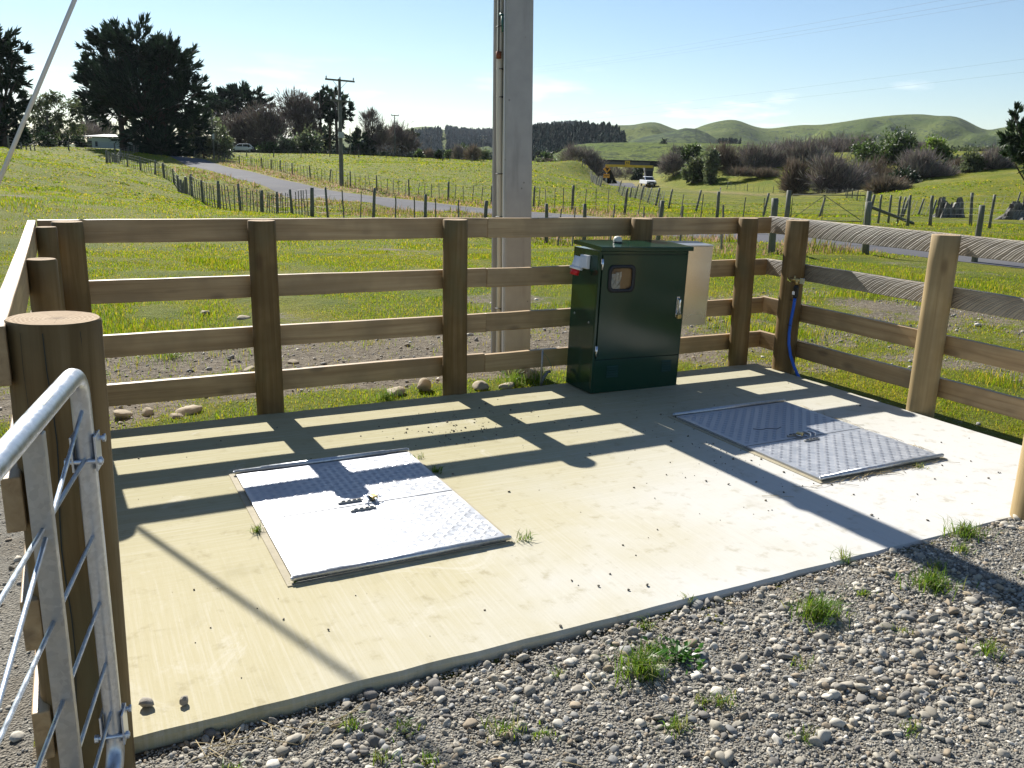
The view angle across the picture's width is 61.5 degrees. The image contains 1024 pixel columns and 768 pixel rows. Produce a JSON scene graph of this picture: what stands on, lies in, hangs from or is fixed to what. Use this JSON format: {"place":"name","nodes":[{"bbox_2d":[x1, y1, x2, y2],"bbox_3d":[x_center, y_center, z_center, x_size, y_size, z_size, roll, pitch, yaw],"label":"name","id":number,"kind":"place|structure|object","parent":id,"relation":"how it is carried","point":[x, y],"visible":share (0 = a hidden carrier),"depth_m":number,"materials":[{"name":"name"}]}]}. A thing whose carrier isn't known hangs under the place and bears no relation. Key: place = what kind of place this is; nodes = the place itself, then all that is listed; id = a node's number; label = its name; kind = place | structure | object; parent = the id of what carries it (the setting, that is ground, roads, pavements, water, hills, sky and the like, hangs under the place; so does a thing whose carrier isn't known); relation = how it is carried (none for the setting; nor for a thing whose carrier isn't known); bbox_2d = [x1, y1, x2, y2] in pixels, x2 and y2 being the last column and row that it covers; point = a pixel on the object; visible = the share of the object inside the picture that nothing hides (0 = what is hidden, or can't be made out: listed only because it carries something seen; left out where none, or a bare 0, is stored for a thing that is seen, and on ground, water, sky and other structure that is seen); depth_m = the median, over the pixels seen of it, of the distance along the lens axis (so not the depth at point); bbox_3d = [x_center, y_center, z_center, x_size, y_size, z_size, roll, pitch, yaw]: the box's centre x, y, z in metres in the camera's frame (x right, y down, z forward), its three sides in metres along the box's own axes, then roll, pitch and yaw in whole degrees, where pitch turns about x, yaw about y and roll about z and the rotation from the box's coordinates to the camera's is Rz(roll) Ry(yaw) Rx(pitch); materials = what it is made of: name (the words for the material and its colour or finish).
{"place":"outdoors","nodes":[
{"label":"outdoors","id":0,"kind":"place"},
{"bbox_2d":[0,145,1023,767],"bbox_3d":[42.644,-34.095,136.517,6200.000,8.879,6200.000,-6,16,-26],"label":"ground","id":1,"kind":"structure","parent":0,"point":[680,187],"depth_m":14.15,"materials":[{"name":"plant"}]},
{"bbox_2d":[0,23,37,149],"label":"cypress tree","id":2,"kind":"object","parent":1,"relation":"on","point":[10,116],"visible":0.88,"depth_m":91.54,"materials":[{"name":"green plant"}]},
{"bbox_2d":[0,220,65,760],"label":"timber fence","id":3,"kind":"object","parent":1,"relation":"on","point":[38,281],"visible":0.41,"depth_m":2.54,"materials":[{"name":"wood"}]},
{"bbox_2d":[14,127,60,146],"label":"bush","id":4,"kind":"object","parent":1,"relation":"on","point":[44,138],"visible":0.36,"depth_m":107.61,"materials":[{"name":"green plant"}]},
{"bbox_2d":[0,0,76,183],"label":"stay wire","id":5,"kind":"object","parent":1,"relation":"attached to","point":[38,86],"visible":1,"depth_m":6.50,"materials":[{"name":"metal"}]},
{"bbox_2d":[26,89,87,144],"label":"gum tree","id":6,"kind":"object","parent":1,"relation":"on","point":[46,101],"visible":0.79,"depth_m":117.32,"materials":[{"name":"green plant"}]},
{"bbox_2d":[4,311,135,767],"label":"gate post","id":7,"kind":"object","parent":1,"relation":"on","point":[47,349],"visible":0.59,"depth_m":2.30,"materials":[{"name":"wood"}]},
{"bbox_2d":[0,368,131,767],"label":"farm gate","id":8,"kind":"structure","parent":7,"relation":"attached to","point":[24,436],"depth_m":1.87,"materials":[{"name":"metal"}]},
{"bbox_2d":[54,123,90,147],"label":"bush","id":9,"kind":"object","parent":1,"relation":"on","point":[76,140],"visible":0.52,"depth_m":127.48,"materials":[{"name":"green plant"}]},
{"bbox_2d":[63,119,117,141],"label":"tree","id":10,"kind":"object","parent":1,"relation":"on","point":[96,131],"visible":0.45,"depth_m":149.20,"materials":[{"name":"green plant"}]},
{"bbox_2d":[82,134,131,148],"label":"shed","id":11,"kind":"structure","parent":1,"relation":"on","point":[101,141],"depth_m":141.65,"materials":[{"name":"white metal"}]},
{"bbox_2d":[68,11,216,157],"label":"cypress tree","id":12,"kind":"object","parent":1,"relation":"on","point":[158,102],"visible":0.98,"depth_m":112.34,"materials":[{"name":"green plant"}]},
{"bbox_2d":[175,405,202,415],"bbox_3d":[-2.355,0.192,6.250,0.149,0.067,0.212,11,17,33],"label":"boulder","id":13,"kind":"object","parent":1,"relation":"on","point":[188,410],"visible":0.91,"depth_m":6.21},
{"bbox_2d":[176,109,235,158],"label":"bush","id":14,"kind":"object","parent":1,"relation":"on","point":[219,142],"visible":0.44,"depth_m":119.71,"materials":[{"name":"green plant"}]},
{"bbox_2d":[105,151,324,216],"bbox_3d":[-20.688,-12.794,53.295,3.709,2.957,54.022,-6,17,-29],"label":"wire fence","id":15,"kind":"object","parent":1,"relation":"on","point":[181,187],"visible":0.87,"depth_m":38.46,"materials":[{"name":"wood"}]},
{"bbox_2d":[189,79,276,152],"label":"cypress tree","id":16,"kind":"object","parent":1,"relation":"on","point":[233,96],"visible":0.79,"depth_m":163.05,"materials":[{"name":"green plant"}]},
{"bbox_2d":[214,105,256,152],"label":"bare tree","id":17,"kind":"object","parent":1,"relation":"on","point":[237,132],"visible":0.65,"depth_m":150.29,"materials":[{"name":"brown plant"}]},
{"bbox_2d":[239,100,294,148],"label":"bare tree","id":18,"kind":"object","parent":1,"relation":"on","point":[271,129],"visible":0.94,"depth_m":148.18,"materials":[{"name":"brown plant"}]},
{"bbox_2d":[254,141,281,152],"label":"bush","id":19,"kind":"object","parent":1,"relation":"on","point":[270,146],"visible":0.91,"depth_m":144.47,"materials":[{"name":"green plant"}]},
{"bbox_2d":[267,87,325,153],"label":"bare tree","id":20,"kind":"object","parent":1,"relation":"on","point":[296,109],"visible":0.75,"depth_m":155.92,"materials":[{"name":"brown plant"}]},
{"bbox_2d":[276,123,326,153],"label":"bush","id":21,"kind":"object","parent":1,"relation":"on","point":[299,146],"visible":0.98,"depth_m":145.57,"materials":[{"name":"green plant"}]},
{"bbox_2d":[298,115,338,153],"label":"conifer tree","id":22,"kind":"object","parent":1,"relation":"on","point":[326,133],"visible":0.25,"depth_m":175.61,"materials":[{"name":"green plant"}]},
{"bbox_2d":[309,84,333,153],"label":"pine tree","id":23,"kind":"object","parent":1,"relation":"on","point":[321,95],"visible":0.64,"depth_m":159.16,"materials":[{"name":"green plant"}]},
{"bbox_2d":[323,84,346,153],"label":"pine tree","id":24,"kind":"object","parent":1,"relation":"on","point":[327,89],"visible":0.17,"depth_m":163.09,"materials":[{"name":"green plant"}]},
{"bbox_2d":[324,85,355,154],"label":"pine tree","id":25,"kind":"object","parent":1,"relation":"on","point":[333,114],"visible":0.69,"depth_m":157.45,"materials":[{"name":"green plant"}]},
{"bbox_2d":[325,75,354,185],"bbox_3d":[-12.675,-18.365,63.580,2.251,8.240,0.366,-8,17,-32],"label":"power pole","id":26,"kind":"object","parent":1,"relation":"on","point":[340,137],"visible":0.91,"depth_m":63.27,"materials":[{"name":"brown wood"}]},
{"bbox_2d":[193,151,491,200],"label":"wire fence","id":27,"kind":"object","parent":1,"relation":"on","point":[291,165],"visible":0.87,"depth_m":68.04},
{"bbox_2d":[223,140,491,159],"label":"hedge","id":28,"kind":"object","parent":1,"relation":"on","point":[389,151],"visible":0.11,"depth_m":290.50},
{"bbox_2d":[231,150,487,161],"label":"wire fence","id":29,"kind":"object","parent":1,"relation":"on","point":[358,154],"visible":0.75,"depth_m":129.11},
{"bbox_2d":[343,125,377,154],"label":"conifer tree","id":30,"kind":"object","parent":1,"relation":"on","point":[356,137],"visible":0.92,"depth_m":149.69,"materials":[{"name":"green plant"}]},
{"bbox_2d":[352,106,397,153],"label":"bare tree","id":31,"kind":"object","parent":1,"relation":"on","point":[380,131],"visible":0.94,"depth_m":150.71,"materials":[{"name":"brown plant"}]},
{"bbox_2d":[37,217,771,414],"bbox_3d":[-0.251,-0.496,6.810,6.027,1.606,0.239,-6,16,-26],"label":"timber fence","id":32,"kind":"object","parent":1,"relation":"on","point":[264,285],"visible":0.8,"depth_m":6.36,"materials":[{"name":"wood"}]},
{"bbox_2d":[384,117,424,154],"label":"bare tree","id":33,"kind":"object","parent":1,"relation":"on","point":[409,141],"visible":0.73,"depth_m":153.28,"materials":[{"name":"brown plant"}]},
{"bbox_2d":[361,120,579,151],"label":"pine forest","id":34,"kind":"object","parent":1,"relation":"on","point":[456,135],"visible":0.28,"depth_m":1138.63,"materials":[{"name":"plant"}]},
{"bbox_2d":[461,143,482,160],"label":"shrub","id":35,"kind":"object","parent":1,"relation":"on","point":[472,150],"visible":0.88,"depth_m":137.52,"materials":[{"name":"brown plant"}]},
{"bbox_2d":[0,155,1023,281],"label":"rough grass","id":36,"kind":"structure","parent":1,"relation":"on","point":[196,208],"depth_m":23.86,"materials":[{"name":"plant"}]},
{"bbox_2d":[0,145,1023,216],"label":"paddock grass","id":37,"kind":"structure","parent":1,"relation":"on","point":[416,170],"depth_m":69.46,"materials":[{"name":"plant"}]},
{"bbox_2d":[0,484,1023,767],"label":"gravel yard","id":38,"kind":"structure","parent":1,"relation":"on","point":[24,658],"depth_m":2.98,"materials":[{"name":"gravel"}]},
{"bbox_2d":[318,711,367,732],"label":"grass tuft","id":39,"kind":"object","parent":38,"relation":"on","point":[351,723],"visible":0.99,"depth_m":2.84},
{"bbox_2d":[477,703,532,742],"bbox_3d":[-0.023,1.118,2.841,0.168,0.067,0.175,-6,16,-26],"label":"grass tuft","id":40,"kind":"object","parent":38,"relation":"on","point":[502,726],"visible":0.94,"depth_m":2.83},
{"bbox_2d":[186,405,1022,767],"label":"straw","id":41,"kind":"object","parent":38,"relation":"on","point":[214,753],"visible":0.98,"depth_m":2.83,"materials":[{"name":"plant"}]},
{"bbox_2d":[598,638,676,691],"bbox_3d":[0.463,1.018,3.168,0.322,0.106,0.282,0,15,-7],"label":"grass tuft","id":42,"kind":"object","parent":38,"relation":"on","point":[641,665],"visible":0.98,"depth_m":3.15,"materials":[{"name":"plant"}]},
{"bbox_2d":[646,709,698,738],"bbox_3d":[0.542,1.129,2.846,0.195,0.060,0.122,-6,16,-26],"label":"grass tuft","id":43,"kind":"object","parent":38,"relation":"on","point":[676,724],"visible":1,"depth_m":2.86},
{"bbox_2d":[642,635,704,673],"bbox_3d":[0.617,1.026,3.260,0.237,0.039,0.232,3,15,5],"label":"weed","id":44,"kind":"object","parent":38,"relation":"on","point":[685,651],"visible":0.95,"depth_m":3.27,"materials":[{"name":"green plant"}]},
{"bbox_2d":[780,585,859,632],"bbox_3d":[1.263,0.919,3.567,0.360,0.112,0.303,-2,15,-15],"label":"grass tuft","id":45,"kind":"object","parent":38,"relation":"on","point":[817,608],"visible":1,"depth_m":3.56,"materials":[{"name":"plant"}]},
{"bbox_2d":[893,560,979,601],"bbox_3d":[1.862,0.869,3.834,0.361,0.090,0.298,-11,19,-40],"label":"grass tuft","id":46,"kind":"object","parent":38,"relation":"on","point":[932,579],"visible":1,"depth_m":3.84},
{"bbox_2d":[936,516,1007,543],"bbox_3d":[2.303,0.727,4.399,0.321,0.090,0.321,-6,16,-26],"label":"grass tuft","id":47,"kind":"object","parent":38,"relation":"on","point":[964,530],"visible":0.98,"depth_m":4.37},
{"bbox_2d":[956,632,1007,666],"bbox_3d":[1.842,1.015,3.335,0.198,0.063,0.188,-6,16,-26],"label":"grass tuft","id":48,"kind":"object","parent":38,"relation":"on","point":[987,650],"visible":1,"depth_m":3.34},
{"bbox_2d":[1010,437,1023,520],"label":"gate post","id":49,"kind":"object","parent":38,"relation":"on","point":[1017,506],"visible":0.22,"depth_m":4.58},
{"bbox_2d":[491,0,533,373],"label":"power pole","id":50,"kind":"object","parent":1,"relation":"on","point":[512,107],"visible":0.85,"depth_m":7.21,"materials":[{"name":"concrete"}]},
{"bbox_2d":[488,368,537,388],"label":"grass tuft","id":51,"kind":"object","parent":1,"relation":"on","point":[514,377],"visible":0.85,"depth_m":7.26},
{"bbox_2d":[324,187,778,248],"bbox_3d":[-0.481,-4.838,25.034,1.402,1.905,17.664,-11,19,-40],"label":"wire fence","id":52,"kind":"object","parent":1,"relation":"on","point":[661,212],"visible":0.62,"depth_m":25.97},
{"bbox_2d":[208,157,924,230],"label":"dry grass","id":53,"kind":"structure","parent":1,"relation":"on","point":[592,210],"depth_m":53.34,"materials":[{"name":"plant"}]},
{"bbox_2d":[110,355,1023,434],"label":"verge grass","id":54,"kind":"structure","parent":1,"relation":"on","point":[867,385],"depth_m":6.92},
{"bbox_2d":[559,142,607,178],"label":"shrub","id":55,"kind":"object","parent":1,"relation":"on","point":[592,161],"visible":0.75,"depth_m":149.74,"materials":[{"name":"brown plant"}]},
{"bbox_2d":[610,157,643,178],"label":"shrub","id":56,"kind":"object","parent":1,"relation":"on","point":[620,174],"visible":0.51,"depth_m":214.32,"materials":[{"name":"green plant"}]},
{"bbox_2d":[596,159,665,182],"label":"rail bridge","id":57,"kind":"structure","parent":1,"relation":"on","point":[648,166],"depth_m":175.66,"materials":[{"name":"yellow paint"}]},
{"bbox_2d":[490,185,785,217],"bbox_3d":[3.982,-8.400,40.026,2.486,1.646,18.176,-11,19,-40],"label":"wire fence","id":58,"kind":"object","parent":1,"relation":"on","point":[717,204],"visible":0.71,"depth_m":37.12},
{"bbox_2d":[654,144,687,179],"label":"shrub","id":59,"kind":"object","parent":1,"relation":"on","point":[673,163],"visible":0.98,"depth_m":149.38,"materials":[{"name":"brown plant"}]},
{"bbox_2d":[678,141,703,166],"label":"shrub","id":60,"kind":"object","parent":1,"relation":"on","point":[688,151],"visible":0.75,"depth_m":148.82,"materials":[{"name":"green plant"}]},
{"bbox_2d":[678,152,706,183],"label":"shrub","id":61,"kind":"object","parent":1,"relation":"on","point":[692,172],"visible":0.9,"depth_m":139.41,"materials":[{"name":"green plant"}]},
{"bbox_2d":[702,146,722,185],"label":"shrub","id":62,"kind":"object","parent":1,"relation":"on","point":[711,164],"visible":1,"depth_m":134.54,"materials":[{"name":"green plant"}]},
{"bbox_2d":[704,139,752,171],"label":"shrub","id":63,"kind":"object","parent":1,"relation":"on","point":[729,157],"visible":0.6,"depth_m":140.53,"materials":[{"name":"brown plant"}]},
{"bbox_2d":[582,160,906,216],"bbox_3d":[10.944,-21.518,90.016,12.424,3.878,97.179,0,15,-6],"label":"wire fence","id":64,"kind":"object","parent":1,"relation":"on","point":[594,179],"visible":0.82,"depth_m":54.83,"materials":[{"name":"metal"}]},
{"bbox_2d":[721,164,781,178],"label":"shrub","id":65,"kind":"object","parent":1,"relation":"on","point":[746,172],"visible":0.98,"depth_m":130.85,"materials":[{"name":"green plant"}]},
{"bbox_2d":[734,139,791,167],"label":"shrub","id":66,"kind":"object","parent":1,"relation":"on","point":[756,156],"visible":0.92,"depth_m":136.99,"materials":[{"name":"brown plant"}]},
{"bbox_2d":[784,190,791,216],"bbox_3d":[10.686,-6.709,33.380,0.212,1.583,0.207,-6,16,-26],"label":"gate post","id":67,"kind":"object","parent":1,"relation":"on","point":[788,203],"visible":0.6,"depth_m":33.24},
{"bbox_2d":[790,194,864,221],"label":"farm gate","id":68,"kind":"structure","parent":67,"relation":"attached to","point":[824,196],"depth_m":32.94,"materials":[{"name":"metal"}]},
{"bbox_2d":[773,154,812,194],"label":"shrub","id":69,"kind":"object","parent":1,"relation":"on","point":[789,181],"visible":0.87,"depth_m":110.61,"materials":[{"name":"brown plant"}]},
{"bbox_2d":[778,134,841,163],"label":"shrub","id":70,"kind":"object","parent":1,"relation":"on","point":[796,150],"visible":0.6,"depth_m":134.67,"materials":[{"name":"brown plant"}]},
{"bbox_2d":[770,132,867,151],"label":"shrub","id":71,"kind":"object","parent":1,"relation":"on","point":[844,148],"visible":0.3,"depth_m":147.55,"materials":[{"name":"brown plant"}]},
{"bbox_2d":[795,144,872,193],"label":"shrub","id":72,"kind":"object","parent":1,"relation":"on","point":[842,176],"visible":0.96,"depth_m":106.28,"materials":[{"name":"brown plant"}]},
{"bbox_2d":[844,152,879,188],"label":"shrub","id":73,"kind":"object","parent":1,"relation":"on","point":[868,168],"visible":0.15,"depth_m":108.47,"materials":[{"name":"brown plant"}]},
{"bbox_2d":[858,149,895,177],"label":"shrub","id":74,"kind":"object","parent":1,"relation":"on","point":[881,165],"visible":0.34,"depth_m":116.55,"materials":[{"name":"green plant"}]},
{"bbox_2d":[845,125,918,164],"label":"shrub","id":75,"kind":"object","parent":1,"relation":"on","point":[894,146],"visible":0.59,"depth_m":127.67,"materials":[{"name":"green plant"}]},
{"bbox_2d":[859,170,914,193],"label":"shrub","id":76,"kind":"object","parent":1,"relation":"on","point":[881,184],"visible":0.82,"depth_m":90.71,"materials":[{"name":"brown plant"}]},
{"bbox_2d":[863,191,914,224],"bbox_3d":[14.535,-6.593,33.067,2.437,1.583,0.210,-4,16,-20],"label":"fence post","id":77,"kind":"object","parent":1,"relation":"on","point":[868,196],"visible":0.5,"depth_m":32.84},
{"bbox_2d":[757,216,1023,420],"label":"timber fence","id":78,"kind":"object","parent":1,"relation":"on","point":[938,294],"visible":0.94,"depth_m":6.74,"materials":[{"name":"wood"}]},
{"bbox_2d":[787,276,804,376],"bbox_3d":[2.518,-0.497,7.705,0.110,0.940,0.249,-6,16,-26],"label":"hose","id":79,"kind":"object","parent":78,"relation":"attached to","point":[795,291],"visible":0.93,"depth_m":7.66,"materials":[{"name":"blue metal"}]},
{"bbox_2d":[768,198,1023,261],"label":"wire fence","id":80,"kind":"object","parent":1,"relation":"on","point":[867,221],"visible":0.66,"depth_m":18.95,"materials":[{"name":"metal"}]},
{"bbox_2d":[888,163,929,183],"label":"shrub","id":81,"kind":"object","parent":1,"relation":"on","point":[912,176],"visible":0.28,"depth_m":106.35,"materials":[{"name":"green plant"}]},
{"bbox_2d":[889,143,960,177],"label":"shrub","id":82,"kind":"object","parent":1,"relation":"on","point":[923,164],"visible":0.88,"depth_m":110.51,"materials":[{"name":"brown plant"}]},
{"bbox_2d":[919,132,956,158],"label":"shrub","id":83,"kind":"object","parent":1,"relation":"on","point":[932,142],"visible":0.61,"depth_m":128.05,"materials":[{"name":"green plant"}]},
{"bbox_2d":[871,193,1023,227],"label":"wire fence","id":84,"kind":"object","parent":1,"relation":"on","point":[970,214],"visible":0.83,"depth_m":31.92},
{"bbox_2d":[932,197,964,217],"bbox_3d":[23.833,-9.687,47.290,2.215,1.214,1.684,-6,16,-26],"label":"tree stump","id":85,"kind":"object","parent":1,"relation":"on","point":[939,213],"visible":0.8,"depth_m":46.80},
{"bbox_2d":[902,192,1020,216],"bbox_3d":[29.461,-12.089,58.587,23.225,2.358,5.267,-11,19,-40],"label":"wire fence","id":86,"kind":"object","parent":1,"relation":"on","point":[906,206],"visible":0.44,"depth_m":53.51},
{"bbox_2d":[952,148,987,172],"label":"shrub","id":87,"kind":"object","parent":1,"relation":"on","point":[974,161],"visible":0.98,"depth_m":110.98,"materials":[{"name":"green plant"}]},
{"bbox_2d":[975,142,1021,169],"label":"shrub","id":88,"kind":"object","parent":1,"relation":"on","point":[994,159],"visible":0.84,"depth_m":111.09,"materials":[{"name":"brown plant"}]},
{"bbox_2d":[995,101,1023,202],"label":"conifer tree","id":89,"kind":"object","parent":1,"relation":"on","point":[1014,142],"visible":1,"depth_m":61.96,"materials":[{"name":"green plant"}]},
{"bbox_2d":[995,201,1023,219],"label":"rock","id":90,"kind":"object","parent":1,"relation":"on","point":[1011,213],"visible":0.89,"depth_m":43.33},
{"bbox_2d":[0,288,1023,711],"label":"field gravel","id":91,"kind":"structure","parent":0,"point":[16,558],"depth_m":8.28,"materials":[{"name":"gravel"}]},
{"bbox_2d":[0,0,1023,144],"label":"sky","id":92,"kind":"structure","parent":0,"point":[428,63],"materials":[{"name":"blue"}]},
{"bbox_2d":[171,167,884,255],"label":"bank grass","id":93,"kind":"structure","parent":0,"point":[668,238],"depth_m":32.92,"materials":[{"name":"plant"}]},
{"bbox_2d":[61,114,1018,153],"bbox_3d":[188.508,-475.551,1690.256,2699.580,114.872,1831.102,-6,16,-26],"label":"hills","id":94,"kind":"structure","parent":0,"point":[957,131],"depth_m":1364.22,"materials":[{"name":"plant"}]},
{"bbox_2d":[110,363,1021,753],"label":"concrete slab","id":95,"kind":"structure","parent":0,"point":[568,501],"depth_m":4.36,"materials":[{"name":"concrete"}]},
{"bbox_2d":[229,448,514,586],"bbox_3d":[-0.805,0.636,4.543,1.093,0.078,1.475,-6,16,-26],"label":"access hatch","id":96,"kind":"object","parent":95,"relation":"on","point":[326,518],"visible":1,"depth_m":4.38,"materials":[{"name":"metal"}]},
{"bbox_2d":[138,385,1000,677],"bbox_3d":[0.542,0.457,5.407,5.284,0.015,3.102,-6,16,-26],"label":"grit","id":97,"kind":"object","parent":95,"relation":"on","point":[590,453],"visible":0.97,"depth_m":5.64,"materials":[{"name":"stone"}]},
{"bbox_2d":[566,236,693,392],"bbox_3d":[0.904,-0.585,7.027,1.015,1.228,0.434,-5,16,-27],"label":"control cabinet","id":98,"kind":"object","parent":95,"relation":"on","point":[626,308],"visible":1,"depth_m":6.89,"materials":[{"name":"green metal"}]},
{"bbox_2d":[669,241,713,325],"bbox_3d":[1.465,-0.868,7.399,0.414,0.698,0.244,-5,16,-27],"label":"meter box","id":99,"kind":"object","parent":98,"relation":"attached to","point":[697,283],"visible":0.51,"depth_m":7.33,"materials":[{"name":"metal"}]},
{"bbox_2d":[668,399,946,483],"bbox_3d":[1.979,0.354,5.937,1.125,0.078,1.475,-6,16,-26],"label":"access hatch","id":100,"kind":"object","parent":95,"relation":"on","point":[824,449],"visible":0.97,"depth_m":5.80,"materials":[{"name":"metal"}]},
{"bbox_2d":[170,156,1023,267],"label":"road","id":101,"kind":"structure","parent":0,"point":[277,185],"depth_m":47.38,"materials":[{"name":"asphalt"}]},
{"bbox_2d":[629,128,717,142],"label":"scrub hill","id":102,"kind":"structure","parent":0,"point":[687,135],"depth_m":1006.74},
{"bbox_2d":[553,142,878,160],"bbox_3d":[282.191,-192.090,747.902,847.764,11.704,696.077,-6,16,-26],"label":"terrace","id":103,"kind":"structure","parent":0,"point":[646,151],"depth_m":398.17,"materials":[{"name":"plant"}]},
{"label":"wooded rise","id":104,"kind":"structure","parent":0,"visible":0},
{"bbox_2d":[491,120,626,160],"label":"pine forest","id":105,"kind":"object","parent":104,"relation":"on","point":[552,137],"visible":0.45,"depth_m":584.81,"materials":[{"name":"plant"}]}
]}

